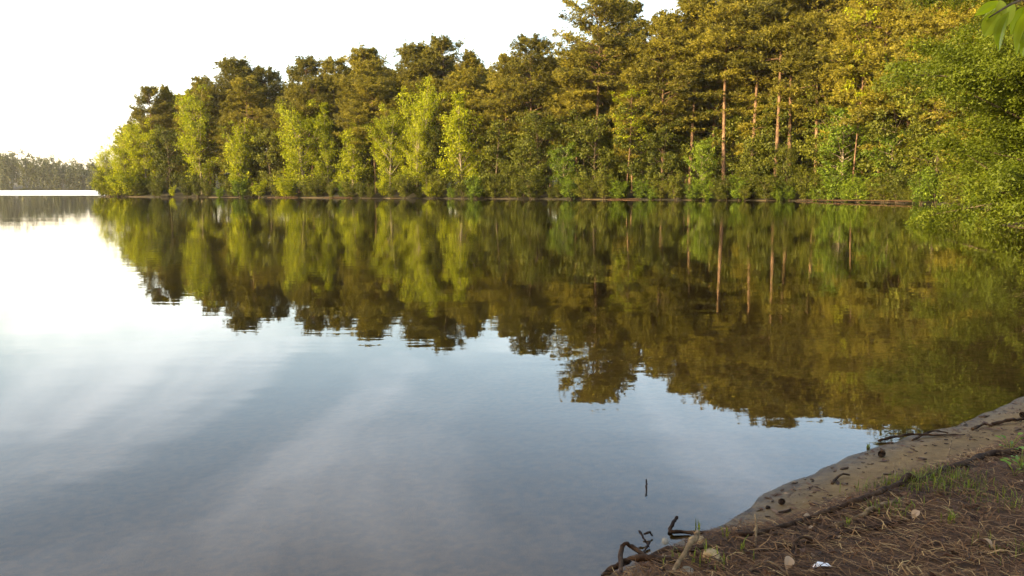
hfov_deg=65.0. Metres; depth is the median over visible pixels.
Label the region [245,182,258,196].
shrub
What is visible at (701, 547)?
exposed root
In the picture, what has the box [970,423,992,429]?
twig
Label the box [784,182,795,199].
shrub
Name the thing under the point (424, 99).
broadleaf tree
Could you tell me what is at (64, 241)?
water
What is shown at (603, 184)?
shrub
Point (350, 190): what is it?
shrub
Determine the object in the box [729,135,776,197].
broadleaf tree
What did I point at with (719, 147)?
understory tree
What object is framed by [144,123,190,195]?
broadleaf tree
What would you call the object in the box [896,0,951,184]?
pine tree
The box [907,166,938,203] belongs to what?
shrub
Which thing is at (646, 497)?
twig
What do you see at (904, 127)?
pine tree
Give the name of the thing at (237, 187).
shrub
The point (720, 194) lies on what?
shrub
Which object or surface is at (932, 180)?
shrub
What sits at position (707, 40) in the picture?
pine tree
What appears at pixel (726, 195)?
shrub
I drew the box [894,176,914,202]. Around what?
shrub
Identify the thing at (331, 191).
shrub
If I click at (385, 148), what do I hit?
broadleaf tree
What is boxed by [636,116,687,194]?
broadleaf tree
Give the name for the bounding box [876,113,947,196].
broadleaf tree
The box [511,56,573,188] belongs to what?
pine tree
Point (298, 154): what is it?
broadleaf tree
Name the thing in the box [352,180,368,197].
shrub
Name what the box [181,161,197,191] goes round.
understory tree
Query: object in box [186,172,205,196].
shrub
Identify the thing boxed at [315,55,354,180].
pine tree
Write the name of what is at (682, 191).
shrub
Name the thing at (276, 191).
shrub
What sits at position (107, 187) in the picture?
shrub
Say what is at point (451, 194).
shrub
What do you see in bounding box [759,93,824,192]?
understory tree
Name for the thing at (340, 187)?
shrub
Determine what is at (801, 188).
shrub
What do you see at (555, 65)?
pine tree
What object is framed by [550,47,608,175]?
pine tree
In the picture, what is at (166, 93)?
pine tree
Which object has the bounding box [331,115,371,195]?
broadleaf tree
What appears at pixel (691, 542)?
broken stick
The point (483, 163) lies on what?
understory tree
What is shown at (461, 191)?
shrub
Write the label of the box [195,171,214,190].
understory tree
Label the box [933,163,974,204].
shrub
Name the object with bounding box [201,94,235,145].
pine tree
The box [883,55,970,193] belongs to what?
understory tree
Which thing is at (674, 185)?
shrub
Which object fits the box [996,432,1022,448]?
leafy sprout
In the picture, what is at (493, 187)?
shrub
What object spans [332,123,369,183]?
understory tree
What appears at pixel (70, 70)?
sky
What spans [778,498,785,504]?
pine cone
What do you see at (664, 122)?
pine tree
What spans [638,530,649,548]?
twig
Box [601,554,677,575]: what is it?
exposed root
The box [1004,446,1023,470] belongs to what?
leafy sprout
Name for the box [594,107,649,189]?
understory tree
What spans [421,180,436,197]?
shrub
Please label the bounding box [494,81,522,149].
pine tree
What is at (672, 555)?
grass patch
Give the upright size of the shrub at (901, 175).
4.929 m
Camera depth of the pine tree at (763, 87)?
120.98 m
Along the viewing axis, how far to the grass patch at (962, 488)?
4.01 m
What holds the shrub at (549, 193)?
on the ground
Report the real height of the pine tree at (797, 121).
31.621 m
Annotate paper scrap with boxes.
[813,562,829,566]
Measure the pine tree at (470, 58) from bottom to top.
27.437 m
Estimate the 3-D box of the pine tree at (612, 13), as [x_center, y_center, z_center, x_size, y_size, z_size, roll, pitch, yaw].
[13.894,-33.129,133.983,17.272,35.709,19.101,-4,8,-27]
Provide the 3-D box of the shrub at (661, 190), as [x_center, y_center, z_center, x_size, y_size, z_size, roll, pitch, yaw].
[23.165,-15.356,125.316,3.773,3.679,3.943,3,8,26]
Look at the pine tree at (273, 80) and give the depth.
167.99 m
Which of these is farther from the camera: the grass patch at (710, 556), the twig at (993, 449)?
the twig at (993, 449)
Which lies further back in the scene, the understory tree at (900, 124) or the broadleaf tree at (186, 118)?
the broadleaf tree at (186, 118)
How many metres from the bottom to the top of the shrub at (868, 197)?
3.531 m
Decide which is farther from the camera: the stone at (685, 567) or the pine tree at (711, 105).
the pine tree at (711, 105)
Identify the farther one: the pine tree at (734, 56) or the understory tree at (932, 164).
the pine tree at (734, 56)
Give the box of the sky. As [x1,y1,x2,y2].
[0,0,721,178]
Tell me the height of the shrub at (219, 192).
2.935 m
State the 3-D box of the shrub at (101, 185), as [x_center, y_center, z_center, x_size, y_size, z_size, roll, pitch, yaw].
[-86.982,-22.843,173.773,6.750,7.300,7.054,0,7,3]
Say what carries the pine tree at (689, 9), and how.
on the ground
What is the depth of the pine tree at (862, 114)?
100.11 m
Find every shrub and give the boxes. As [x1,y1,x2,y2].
[90,178,103,195]
[92,166,115,196]
[92,174,106,196]
[101,174,112,194]
[104,165,129,195]
[105,173,121,196]
[112,162,138,195]
[112,172,142,196]
[124,179,145,195]
[134,176,150,195]
[146,182,158,195]
[150,175,166,195]
[168,184,176,196]
[175,175,194,196]
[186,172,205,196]
[200,179,214,196]
[214,186,224,196]
[221,179,233,196]
[230,173,247,196]
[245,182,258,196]
[249,179,267,197]
[265,175,284,196]
[270,172,292,197]
[282,180,297,197]
[296,179,313,196]
[304,173,331,196]
[325,181,337,197]
[337,178,348,196]
[338,179,358,197]
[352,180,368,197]
[364,186,377,197]
[374,172,391,196]
[384,184,395,196]
[390,170,419,197]
[411,184,422,197]
[421,172,448,197]
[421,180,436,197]
[446,171,474,197]
[446,187,455,197]
[463,169,488,198]
[479,178,496,198]
[485,169,506,197]
[494,170,517,197]
[511,180,522,198]
[514,168,544,198]
[526,174,547,198]
[544,185,556,197]
[547,180,564,197]
[559,170,583,198]
[568,174,595,198]
[581,179,596,198]
[592,168,617,198]
[605,175,629,198]
[621,184,629,197]
[630,173,649,198]
[647,183,660,199]
[649,178,668,199]
[663,169,688,199]
[676,183,687,198]
[683,179,699,199]
[691,175,715,199]
[711,181,724,199]
[712,170,743,199]
[724,169,754,199]
[737,181,752,200]
[748,171,785,200]
[751,184,765,198]
[769,177,786,200]
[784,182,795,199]
[791,164,826,200]
[804,177,822,200]
[816,184,836,199]
[817,161,860,201]
[835,184,857,201]
[841,170,871,201]
[861,178,886,201]
[864,177,894,202]
[882,165,909,202]
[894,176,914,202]
[902,186,916,203]
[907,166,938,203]
[915,156,958,203]
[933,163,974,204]
[940,182,956,203]
[954,181,972,204]
[958,176,980,204]
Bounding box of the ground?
[0,178,1023,575]
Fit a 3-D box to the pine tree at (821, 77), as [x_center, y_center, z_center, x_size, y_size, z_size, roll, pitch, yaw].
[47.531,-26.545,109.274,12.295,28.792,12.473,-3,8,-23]
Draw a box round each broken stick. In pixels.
[667,516,678,534]
[669,530,699,575]
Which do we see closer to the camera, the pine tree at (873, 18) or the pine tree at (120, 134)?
the pine tree at (873, 18)
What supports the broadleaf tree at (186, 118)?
on the ground
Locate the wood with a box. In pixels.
[0,150,715,189]
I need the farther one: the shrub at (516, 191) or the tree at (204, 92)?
the tree at (204, 92)
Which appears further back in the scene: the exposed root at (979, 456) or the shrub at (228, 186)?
the shrub at (228, 186)
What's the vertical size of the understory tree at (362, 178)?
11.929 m
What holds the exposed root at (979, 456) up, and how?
on the ground
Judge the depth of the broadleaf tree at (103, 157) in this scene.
176.17 m
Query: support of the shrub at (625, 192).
on the ground
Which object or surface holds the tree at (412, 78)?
on the ground
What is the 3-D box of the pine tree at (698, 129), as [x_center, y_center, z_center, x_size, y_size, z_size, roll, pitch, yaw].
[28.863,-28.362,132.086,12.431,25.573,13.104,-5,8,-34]
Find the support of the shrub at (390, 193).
on the ground
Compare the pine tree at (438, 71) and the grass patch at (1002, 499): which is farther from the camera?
the pine tree at (438, 71)
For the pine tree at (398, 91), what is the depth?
157.23 m
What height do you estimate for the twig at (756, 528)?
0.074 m
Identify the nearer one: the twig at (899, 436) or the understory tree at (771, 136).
the twig at (899, 436)
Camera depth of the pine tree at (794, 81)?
115.07 m
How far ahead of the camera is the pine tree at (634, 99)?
129.97 m
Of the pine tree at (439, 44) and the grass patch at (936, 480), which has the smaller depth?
the grass patch at (936, 480)
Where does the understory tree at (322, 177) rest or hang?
on the ground
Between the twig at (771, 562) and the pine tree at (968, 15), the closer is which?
the twig at (771, 562)
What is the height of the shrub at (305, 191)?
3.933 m
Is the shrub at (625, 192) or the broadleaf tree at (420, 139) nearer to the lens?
the shrub at (625, 192)
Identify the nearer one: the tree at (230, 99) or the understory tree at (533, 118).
the understory tree at (533, 118)
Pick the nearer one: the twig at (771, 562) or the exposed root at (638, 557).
the twig at (771, 562)
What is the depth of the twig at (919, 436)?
5.55 m
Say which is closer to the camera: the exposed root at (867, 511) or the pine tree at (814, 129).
the exposed root at (867, 511)
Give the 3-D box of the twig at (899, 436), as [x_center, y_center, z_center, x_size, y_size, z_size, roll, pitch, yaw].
[2.789,1.013,5.493,0.643,0.039,0.056,-1,7,-8]
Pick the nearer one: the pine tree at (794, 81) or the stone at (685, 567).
the stone at (685, 567)
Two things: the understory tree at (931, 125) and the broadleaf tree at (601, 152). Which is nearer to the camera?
the understory tree at (931, 125)
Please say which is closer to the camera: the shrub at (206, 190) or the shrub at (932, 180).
the shrub at (932, 180)
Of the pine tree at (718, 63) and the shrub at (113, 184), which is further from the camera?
the shrub at (113, 184)
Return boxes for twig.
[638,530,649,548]
[645,479,647,498]
[748,560,788,575]
[754,514,757,546]
[831,473,849,483]
[877,433,964,441]
[911,430,947,440]
[967,447,1016,454]
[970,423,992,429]
[991,418,1023,425]
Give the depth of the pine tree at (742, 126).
120.70 m
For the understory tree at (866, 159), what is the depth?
108.68 m
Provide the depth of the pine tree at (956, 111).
84.68 m
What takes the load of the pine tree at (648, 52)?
on the ground
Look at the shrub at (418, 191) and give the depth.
143.56 m
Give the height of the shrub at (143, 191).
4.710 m
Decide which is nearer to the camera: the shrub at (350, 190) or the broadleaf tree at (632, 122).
the broadleaf tree at (632, 122)
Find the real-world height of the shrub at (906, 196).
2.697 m
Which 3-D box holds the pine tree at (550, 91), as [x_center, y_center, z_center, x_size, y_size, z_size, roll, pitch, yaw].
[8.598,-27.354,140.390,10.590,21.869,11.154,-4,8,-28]
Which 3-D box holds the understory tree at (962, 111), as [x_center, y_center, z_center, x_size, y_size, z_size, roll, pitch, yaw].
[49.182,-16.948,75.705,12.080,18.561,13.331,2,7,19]
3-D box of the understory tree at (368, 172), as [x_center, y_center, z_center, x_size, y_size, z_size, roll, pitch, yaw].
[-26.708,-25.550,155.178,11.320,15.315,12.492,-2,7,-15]
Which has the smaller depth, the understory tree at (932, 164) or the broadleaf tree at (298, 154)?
the understory tree at (932, 164)
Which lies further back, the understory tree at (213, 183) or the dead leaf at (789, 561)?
the understory tree at (213, 183)
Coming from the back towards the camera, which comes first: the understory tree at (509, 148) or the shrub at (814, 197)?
the understory tree at (509, 148)
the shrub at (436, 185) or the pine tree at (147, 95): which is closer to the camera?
the shrub at (436, 185)
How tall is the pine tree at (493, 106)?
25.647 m
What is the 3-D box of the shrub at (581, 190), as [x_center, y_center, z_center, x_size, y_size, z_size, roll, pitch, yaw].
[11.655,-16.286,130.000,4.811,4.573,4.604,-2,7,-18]
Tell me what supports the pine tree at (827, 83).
on the ground
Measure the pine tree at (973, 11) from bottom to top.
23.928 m
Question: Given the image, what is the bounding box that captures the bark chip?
[778,508,791,512]
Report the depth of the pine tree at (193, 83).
169.51 m
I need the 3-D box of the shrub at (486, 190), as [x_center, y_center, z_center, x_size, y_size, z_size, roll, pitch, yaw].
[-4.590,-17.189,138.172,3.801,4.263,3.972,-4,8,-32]
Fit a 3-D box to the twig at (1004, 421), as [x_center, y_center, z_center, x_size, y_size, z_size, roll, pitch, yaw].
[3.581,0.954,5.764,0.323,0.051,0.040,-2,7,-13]
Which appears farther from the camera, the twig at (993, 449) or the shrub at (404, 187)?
the shrub at (404, 187)
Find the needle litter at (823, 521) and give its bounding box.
[606,409,1023,575]
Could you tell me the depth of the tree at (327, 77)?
157.03 m
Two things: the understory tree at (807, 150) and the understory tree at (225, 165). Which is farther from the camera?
the understory tree at (225, 165)
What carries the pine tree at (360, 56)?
on the ground
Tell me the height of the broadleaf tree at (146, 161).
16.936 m
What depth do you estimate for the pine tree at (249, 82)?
161.25 m
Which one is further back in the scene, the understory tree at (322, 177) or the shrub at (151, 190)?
the shrub at (151, 190)
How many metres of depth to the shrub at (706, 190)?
120.36 m
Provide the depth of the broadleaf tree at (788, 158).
116.12 m
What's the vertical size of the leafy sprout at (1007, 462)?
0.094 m
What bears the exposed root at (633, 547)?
on the ground
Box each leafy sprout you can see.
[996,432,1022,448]
[1001,459,1023,476]
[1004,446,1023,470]
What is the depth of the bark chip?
4.21 m
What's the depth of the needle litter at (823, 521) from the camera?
3.53 m
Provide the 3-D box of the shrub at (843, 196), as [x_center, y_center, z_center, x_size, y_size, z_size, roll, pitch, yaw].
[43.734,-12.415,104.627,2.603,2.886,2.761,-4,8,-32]
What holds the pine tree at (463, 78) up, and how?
on the ground
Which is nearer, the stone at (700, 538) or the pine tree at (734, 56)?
the stone at (700, 538)
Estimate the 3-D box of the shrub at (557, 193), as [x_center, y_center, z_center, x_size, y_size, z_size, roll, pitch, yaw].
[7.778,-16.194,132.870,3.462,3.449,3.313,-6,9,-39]
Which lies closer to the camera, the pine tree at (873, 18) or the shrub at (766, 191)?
the pine tree at (873, 18)
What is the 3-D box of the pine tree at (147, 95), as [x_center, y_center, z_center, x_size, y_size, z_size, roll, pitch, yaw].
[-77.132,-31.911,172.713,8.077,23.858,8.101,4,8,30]
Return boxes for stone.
[660,538,668,545]
[681,566,693,573]
[688,535,706,543]
[702,548,719,563]
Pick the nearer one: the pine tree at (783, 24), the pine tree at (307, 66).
the pine tree at (783, 24)
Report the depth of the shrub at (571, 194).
130.67 m
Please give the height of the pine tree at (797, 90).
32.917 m
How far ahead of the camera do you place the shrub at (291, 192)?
153.71 m
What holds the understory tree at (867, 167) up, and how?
on the ground
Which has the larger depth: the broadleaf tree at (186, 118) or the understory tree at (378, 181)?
the broadleaf tree at (186, 118)
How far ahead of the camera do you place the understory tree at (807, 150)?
112.28 m
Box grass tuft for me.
[947,508,961,523]
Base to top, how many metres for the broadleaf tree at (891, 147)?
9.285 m
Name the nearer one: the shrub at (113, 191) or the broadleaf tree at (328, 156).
the broadleaf tree at (328, 156)
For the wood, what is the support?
on the ground
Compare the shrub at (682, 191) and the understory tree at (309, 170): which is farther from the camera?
the understory tree at (309, 170)
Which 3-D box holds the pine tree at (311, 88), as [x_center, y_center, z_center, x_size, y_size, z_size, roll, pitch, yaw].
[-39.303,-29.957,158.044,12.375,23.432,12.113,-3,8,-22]
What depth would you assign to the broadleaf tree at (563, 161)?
132.22 m
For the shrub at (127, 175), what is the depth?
169.74 m
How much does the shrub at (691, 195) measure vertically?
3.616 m
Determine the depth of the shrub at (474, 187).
137.13 m
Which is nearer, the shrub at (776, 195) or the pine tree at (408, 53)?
the shrub at (776, 195)
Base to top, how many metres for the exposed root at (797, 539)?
0.059 m
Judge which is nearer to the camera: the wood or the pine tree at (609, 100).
the pine tree at (609, 100)
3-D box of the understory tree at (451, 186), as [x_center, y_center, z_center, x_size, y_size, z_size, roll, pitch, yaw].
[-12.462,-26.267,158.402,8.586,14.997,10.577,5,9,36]
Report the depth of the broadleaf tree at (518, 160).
136.40 m
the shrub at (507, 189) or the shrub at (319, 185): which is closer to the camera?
the shrub at (507, 189)
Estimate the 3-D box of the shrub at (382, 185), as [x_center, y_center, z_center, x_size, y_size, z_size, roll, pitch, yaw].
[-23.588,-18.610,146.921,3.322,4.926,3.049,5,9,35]
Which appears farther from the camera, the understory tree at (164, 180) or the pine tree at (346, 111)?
the understory tree at (164, 180)
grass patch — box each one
[662,542,706,567]
[689,543,753,571]
[839,461,993,495]
[863,495,941,521]
[884,466,994,500]
[911,476,1007,500]
[960,488,1023,511]
[971,531,1023,564]
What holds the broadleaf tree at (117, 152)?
on the ground
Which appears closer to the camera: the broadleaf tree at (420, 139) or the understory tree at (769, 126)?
the understory tree at (769, 126)
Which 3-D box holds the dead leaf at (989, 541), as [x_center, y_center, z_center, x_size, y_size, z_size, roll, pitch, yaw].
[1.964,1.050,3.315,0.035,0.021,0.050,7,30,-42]
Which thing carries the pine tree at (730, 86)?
on the ground
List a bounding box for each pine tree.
[113,125,144,160]
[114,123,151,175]
[126,110,148,158]
[127,83,172,184]
[139,116,165,182]
[144,111,170,178]
[150,84,179,188]
[161,92,184,189]
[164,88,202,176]
[177,73,226,180]
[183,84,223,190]
[198,53,274,129]
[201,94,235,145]
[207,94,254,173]
[216,74,282,185]
[243,65,286,188]
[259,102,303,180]
[270,85,329,192]
[275,55,326,177]
[281,74,338,184]
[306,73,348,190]
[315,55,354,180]
[331,42,404,189]
[331,67,390,185]
[331,76,370,153]
[335,74,410,193]
[346,56,392,185]
[379,38,446,187]
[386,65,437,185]
[386,79,410,179]
[409,33,478,186]
[420,44,453,129]
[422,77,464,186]
[430,66,493,178]
[440,85,481,189]
[447,48,495,147]
[471,52,538,166]
[475,71,508,143]
[476,69,496,100]
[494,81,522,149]
[498,32,571,167]
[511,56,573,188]
[520,59,572,188]
[534,67,589,183]
[549,0,647,179]
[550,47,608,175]
[581,0,657,184]
[584,57,619,162]
[591,55,641,185]
[608,62,656,192]
[619,8,709,186]
[632,45,712,184]
[651,0,740,193]
[659,46,722,189]
[671,82,747,176]
[674,2,763,188]
[675,0,774,190]
[702,15,783,166]
[704,0,803,195]
[720,15,806,158]
[727,11,819,104]
[732,0,831,196]
[744,0,848,188]
[758,6,830,192]
[767,0,854,187]
[769,0,849,185]
[804,63,826,162]
[813,0,889,169]
[815,0,928,195]
[817,0,901,188]
[833,0,892,183]
[837,0,950,172]
[876,0,965,123]
[888,2,950,155]
[891,0,982,118]
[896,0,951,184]
[919,0,982,166]
[926,0,1006,174]
[953,108,978,167]
[972,0,1022,120]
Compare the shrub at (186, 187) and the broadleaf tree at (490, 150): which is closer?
the broadleaf tree at (490, 150)
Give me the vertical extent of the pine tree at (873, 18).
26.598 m
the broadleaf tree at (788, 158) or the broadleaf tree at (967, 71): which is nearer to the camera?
the broadleaf tree at (967, 71)
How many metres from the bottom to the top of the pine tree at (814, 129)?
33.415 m
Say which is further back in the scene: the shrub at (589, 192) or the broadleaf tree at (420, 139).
the broadleaf tree at (420, 139)
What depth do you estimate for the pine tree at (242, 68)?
166.28 m
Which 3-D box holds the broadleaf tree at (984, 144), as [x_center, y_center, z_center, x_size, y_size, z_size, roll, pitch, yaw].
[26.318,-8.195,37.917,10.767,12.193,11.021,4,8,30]
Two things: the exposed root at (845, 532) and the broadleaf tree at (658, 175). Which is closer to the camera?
the exposed root at (845, 532)
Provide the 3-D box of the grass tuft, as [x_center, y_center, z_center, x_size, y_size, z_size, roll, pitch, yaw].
[1.990,1.031,3.622,0.062,0.076,0.081,2,7,15]
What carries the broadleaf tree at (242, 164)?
on the ground
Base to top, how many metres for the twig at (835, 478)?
0.029 m
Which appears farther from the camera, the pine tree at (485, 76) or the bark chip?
the pine tree at (485, 76)
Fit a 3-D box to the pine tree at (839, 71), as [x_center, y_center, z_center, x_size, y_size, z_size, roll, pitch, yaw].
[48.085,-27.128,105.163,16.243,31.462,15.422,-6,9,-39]
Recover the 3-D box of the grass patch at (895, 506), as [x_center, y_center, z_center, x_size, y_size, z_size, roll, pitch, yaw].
[1.842,1.035,3.802,0.343,0.089,0.254,4,8,29]
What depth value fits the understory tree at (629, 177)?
131.96 m
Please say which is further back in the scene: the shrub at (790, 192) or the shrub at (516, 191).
the shrub at (516, 191)
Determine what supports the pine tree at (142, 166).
on the ground
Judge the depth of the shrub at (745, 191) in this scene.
116.78 m
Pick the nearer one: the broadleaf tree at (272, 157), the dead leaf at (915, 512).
the dead leaf at (915, 512)
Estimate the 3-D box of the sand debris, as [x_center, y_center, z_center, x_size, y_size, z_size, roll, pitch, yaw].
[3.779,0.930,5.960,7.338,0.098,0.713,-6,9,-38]
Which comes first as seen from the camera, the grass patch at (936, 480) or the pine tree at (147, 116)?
the grass patch at (936, 480)
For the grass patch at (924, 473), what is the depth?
4.25 m
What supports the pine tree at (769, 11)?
on the ground
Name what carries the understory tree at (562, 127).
on the ground
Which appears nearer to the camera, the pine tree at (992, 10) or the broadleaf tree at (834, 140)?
the pine tree at (992, 10)
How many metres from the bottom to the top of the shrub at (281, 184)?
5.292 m
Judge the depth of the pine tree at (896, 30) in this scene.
95.82 m
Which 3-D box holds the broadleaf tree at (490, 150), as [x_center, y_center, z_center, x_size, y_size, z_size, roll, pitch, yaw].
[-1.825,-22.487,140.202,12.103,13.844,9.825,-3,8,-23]
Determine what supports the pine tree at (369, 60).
on the ground
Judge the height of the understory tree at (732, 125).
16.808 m
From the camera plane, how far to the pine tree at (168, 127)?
180.95 m
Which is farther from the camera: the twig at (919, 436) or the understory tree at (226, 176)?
the understory tree at (226, 176)
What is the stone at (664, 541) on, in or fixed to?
on the ground
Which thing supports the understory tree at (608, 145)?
on the ground
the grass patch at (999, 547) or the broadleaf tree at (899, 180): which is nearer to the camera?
the grass patch at (999, 547)
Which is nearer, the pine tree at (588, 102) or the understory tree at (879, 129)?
the understory tree at (879, 129)
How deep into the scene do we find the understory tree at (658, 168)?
132.21 m
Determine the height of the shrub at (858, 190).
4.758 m
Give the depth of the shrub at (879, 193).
98.82 m
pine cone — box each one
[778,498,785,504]
[878,450,885,456]
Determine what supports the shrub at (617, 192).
on the ground
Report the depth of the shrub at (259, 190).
156.32 m
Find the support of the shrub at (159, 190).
on the ground
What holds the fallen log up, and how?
on the ground
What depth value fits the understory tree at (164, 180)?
190.95 m
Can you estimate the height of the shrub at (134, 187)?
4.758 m
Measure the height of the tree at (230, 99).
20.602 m
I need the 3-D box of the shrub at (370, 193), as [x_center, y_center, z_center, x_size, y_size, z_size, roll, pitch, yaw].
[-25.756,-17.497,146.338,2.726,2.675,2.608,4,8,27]
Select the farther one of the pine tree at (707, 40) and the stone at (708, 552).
the pine tree at (707, 40)
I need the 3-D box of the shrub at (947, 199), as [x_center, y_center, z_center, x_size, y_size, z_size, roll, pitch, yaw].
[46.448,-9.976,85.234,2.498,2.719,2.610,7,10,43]
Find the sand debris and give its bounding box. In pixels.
[681,399,1023,545]
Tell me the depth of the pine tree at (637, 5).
139.61 m
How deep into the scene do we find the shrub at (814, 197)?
110.40 m
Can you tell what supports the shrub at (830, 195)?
on the ground
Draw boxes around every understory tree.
[160,172,175,188]
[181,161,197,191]
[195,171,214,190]
[211,134,233,189]
[214,124,266,189]
[289,149,332,186]
[314,155,338,192]
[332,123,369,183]
[337,145,378,190]
[344,122,398,187]
[371,157,395,193]
[393,136,422,188]
[405,124,460,186]
[435,134,469,189]
[474,123,511,180]
[498,97,557,177]
[504,106,569,194]
[550,102,616,184]
[586,109,629,187]
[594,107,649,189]
[607,92,679,191]
[612,111,677,189]
[614,93,692,185]
[666,89,726,184]
[669,89,746,186]
[697,93,772,190]
[714,94,797,187]
[717,96,803,189]
[742,94,810,195]
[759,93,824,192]
[790,82,865,184]
[806,76,894,195]
[833,103,915,193]
[853,98,930,178]
[858,75,934,184]
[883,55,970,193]
[924,109,982,185]
[960,15,1000,159]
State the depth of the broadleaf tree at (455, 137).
140.74 m
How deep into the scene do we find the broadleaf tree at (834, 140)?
106.40 m
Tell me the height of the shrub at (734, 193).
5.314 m
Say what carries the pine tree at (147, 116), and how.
on the ground
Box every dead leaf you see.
[784,556,794,568]
[911,509,919,517]
[983,538,991,547]
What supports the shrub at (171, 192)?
on the ground
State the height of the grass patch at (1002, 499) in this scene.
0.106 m
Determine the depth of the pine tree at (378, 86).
148.66 m
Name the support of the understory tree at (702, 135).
on the ground
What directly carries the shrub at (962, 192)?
on the ground
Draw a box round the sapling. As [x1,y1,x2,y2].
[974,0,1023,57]
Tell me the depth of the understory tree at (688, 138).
127.23 m
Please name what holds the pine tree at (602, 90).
on the ground
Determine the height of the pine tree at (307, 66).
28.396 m
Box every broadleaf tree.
[93,144,113,195]
[104,124,142,179]
[116,117,163,191]
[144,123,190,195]
[172,84,222,193]
[220,117,261,193]
[239,126,294,194]
[273,97,328,195]
[311,102,345,193]
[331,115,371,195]
[364,102,410,188]
[391,75,450,184]
[396,101,433,189]
[433,89,486,187]
[468,118,524,193]
[499,131,551,197]
[547,141,579,195]
[564,109,621,194]
[607,84,656,182]
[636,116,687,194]
[681,137,719,188]
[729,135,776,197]
[764,141,804,194]
[812,105,872,198]
[861,129,917,201]
[869,0,1023,235]
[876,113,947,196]
[939,15,1023,214]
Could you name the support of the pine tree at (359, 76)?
on the ground
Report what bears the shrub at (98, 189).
on the ground
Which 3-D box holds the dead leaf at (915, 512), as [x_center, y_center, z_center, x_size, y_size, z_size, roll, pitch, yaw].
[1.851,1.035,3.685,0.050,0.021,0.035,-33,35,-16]
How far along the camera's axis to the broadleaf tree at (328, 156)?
153.86 m
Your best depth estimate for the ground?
6.87 m
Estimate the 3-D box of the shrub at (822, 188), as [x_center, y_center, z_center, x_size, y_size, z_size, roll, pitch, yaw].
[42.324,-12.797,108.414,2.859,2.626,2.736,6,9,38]
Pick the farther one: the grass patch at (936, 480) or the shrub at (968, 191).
the shrub at (968, 191)
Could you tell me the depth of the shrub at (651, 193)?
125.17 m
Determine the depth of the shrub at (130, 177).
168.88 m
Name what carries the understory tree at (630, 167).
on the ground
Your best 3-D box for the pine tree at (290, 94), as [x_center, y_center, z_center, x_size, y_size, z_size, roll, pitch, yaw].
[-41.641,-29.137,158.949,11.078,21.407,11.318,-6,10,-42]
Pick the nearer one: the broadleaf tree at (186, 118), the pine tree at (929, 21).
the pine tree at (929, 21)
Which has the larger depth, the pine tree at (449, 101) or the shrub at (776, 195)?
the pine tree at (449, 101)
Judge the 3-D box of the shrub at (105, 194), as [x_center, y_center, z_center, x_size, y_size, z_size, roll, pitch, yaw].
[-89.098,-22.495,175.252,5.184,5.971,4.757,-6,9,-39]
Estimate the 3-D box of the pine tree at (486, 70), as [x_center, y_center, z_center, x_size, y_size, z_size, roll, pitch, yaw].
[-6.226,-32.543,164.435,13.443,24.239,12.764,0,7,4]
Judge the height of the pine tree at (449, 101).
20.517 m
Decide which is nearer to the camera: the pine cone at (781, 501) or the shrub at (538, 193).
the pine cone at (781, 501)
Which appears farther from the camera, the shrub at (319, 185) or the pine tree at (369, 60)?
the pine tree at (369, 60)
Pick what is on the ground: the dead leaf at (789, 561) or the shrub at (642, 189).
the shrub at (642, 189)
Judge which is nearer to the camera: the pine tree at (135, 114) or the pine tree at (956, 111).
the pine tree at (956, 111)
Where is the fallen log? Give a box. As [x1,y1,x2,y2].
[820,200,911,201]
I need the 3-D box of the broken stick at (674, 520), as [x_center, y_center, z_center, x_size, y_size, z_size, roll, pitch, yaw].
[0.804,1.197,4.032,0.028,0.091,0.098,6,9,39]
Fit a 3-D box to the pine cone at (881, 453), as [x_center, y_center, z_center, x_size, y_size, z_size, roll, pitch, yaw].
[2.344,1.050,5.096,0.052,0.044,0.044,-27,1,-26]
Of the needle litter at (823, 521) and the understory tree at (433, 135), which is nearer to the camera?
the needle litter at (823, 521)
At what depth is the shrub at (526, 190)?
132.76 m
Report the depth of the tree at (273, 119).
159.04 m
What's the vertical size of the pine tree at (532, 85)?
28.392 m
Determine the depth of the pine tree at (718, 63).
123.39 m
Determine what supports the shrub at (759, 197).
on the ground
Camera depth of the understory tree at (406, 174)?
160.11 m
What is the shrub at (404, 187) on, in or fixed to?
on the ground
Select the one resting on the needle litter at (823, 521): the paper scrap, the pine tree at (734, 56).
the paper scrap
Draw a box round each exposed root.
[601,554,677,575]
[618,542,665,574]
[641,544,721,561]
[670,447,1023,536]
[758,517,913,551]
[791,536,819,558]
[828,500,895,527]

